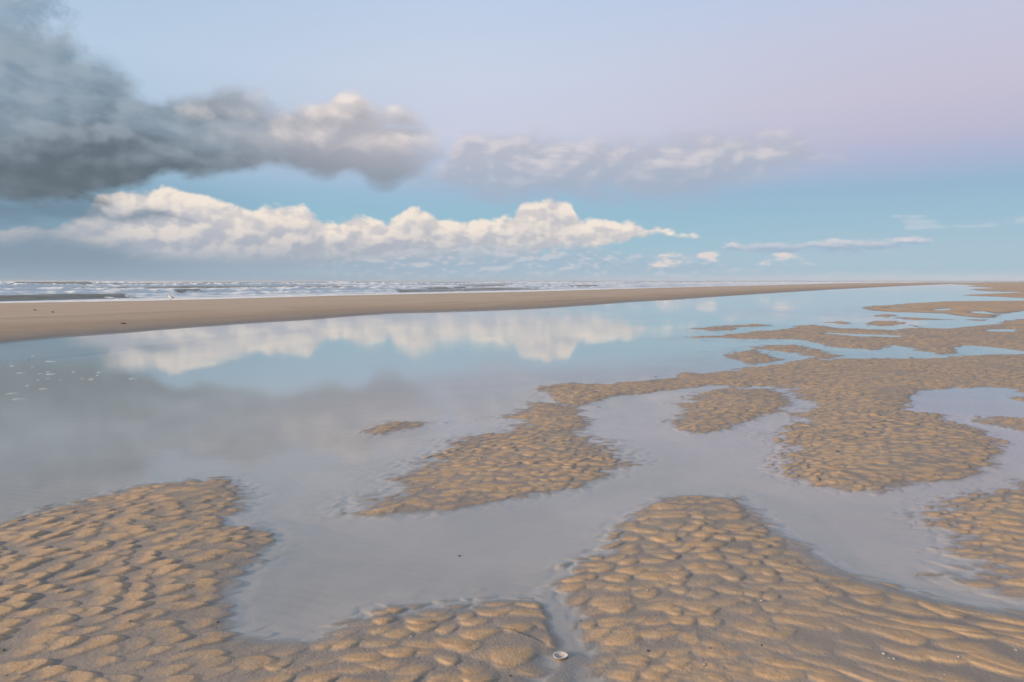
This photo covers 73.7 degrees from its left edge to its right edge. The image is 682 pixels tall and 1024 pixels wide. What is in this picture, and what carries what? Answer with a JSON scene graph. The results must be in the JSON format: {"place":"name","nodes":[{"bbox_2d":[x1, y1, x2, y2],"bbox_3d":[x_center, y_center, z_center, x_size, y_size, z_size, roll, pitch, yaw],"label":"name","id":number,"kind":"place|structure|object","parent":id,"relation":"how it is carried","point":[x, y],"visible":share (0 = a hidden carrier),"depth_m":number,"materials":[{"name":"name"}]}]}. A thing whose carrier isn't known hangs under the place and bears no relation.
{"place":"outdoors","nodes":[
{"label":"outdoors","id":0,"kind":"place"},
{"bbox_2d":[0,281,913,302],"bbox_3d":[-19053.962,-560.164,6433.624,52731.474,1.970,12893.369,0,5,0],"label":"sea","id":1,"kind":"structure","parent":0,"point":[29,292],"depth_m":110.76,"materials":[{"name":"liquid"}]},
{"bbox_2d":[0,282,1023,681],"bbox_3d":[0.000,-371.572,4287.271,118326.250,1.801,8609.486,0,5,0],"label":"sand beach","id":2,"kind":"structure","parent":0,"point":[824,506],"depth_m":4.53,"materials":[{"name":"brown sand"}]},
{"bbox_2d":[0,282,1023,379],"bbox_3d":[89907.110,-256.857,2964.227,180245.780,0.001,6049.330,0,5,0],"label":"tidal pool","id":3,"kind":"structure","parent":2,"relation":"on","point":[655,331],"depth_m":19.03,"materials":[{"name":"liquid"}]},
{"bbox_2d":[553,651,567,658],"bbox_3d":[0.195,1.265,2.740,0.061,0.012,0.046,-1,11,-9],"label":"shell","id":4,"kind":"object","parent":2,"relation":"on","point":[560,655],"visible":1,"depth_m":2.75},
{"bbox_2d":[915,573,939,574],"bbox_3d":[2.131,1.195,3.508,0.125,0.009,0.019,0,5,3],"label":"razor shell","id":5,"kind":"object","parent":2,"relation":"on","point":[927,574],"visible":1,"depth_m":3.50},
{"bbox_2d":[0,0,1023,281],"label":"sky","id":6,"kind":"structure","parent":0,"point":[141,140],"materials":[{"name":"blue"}]}
]}

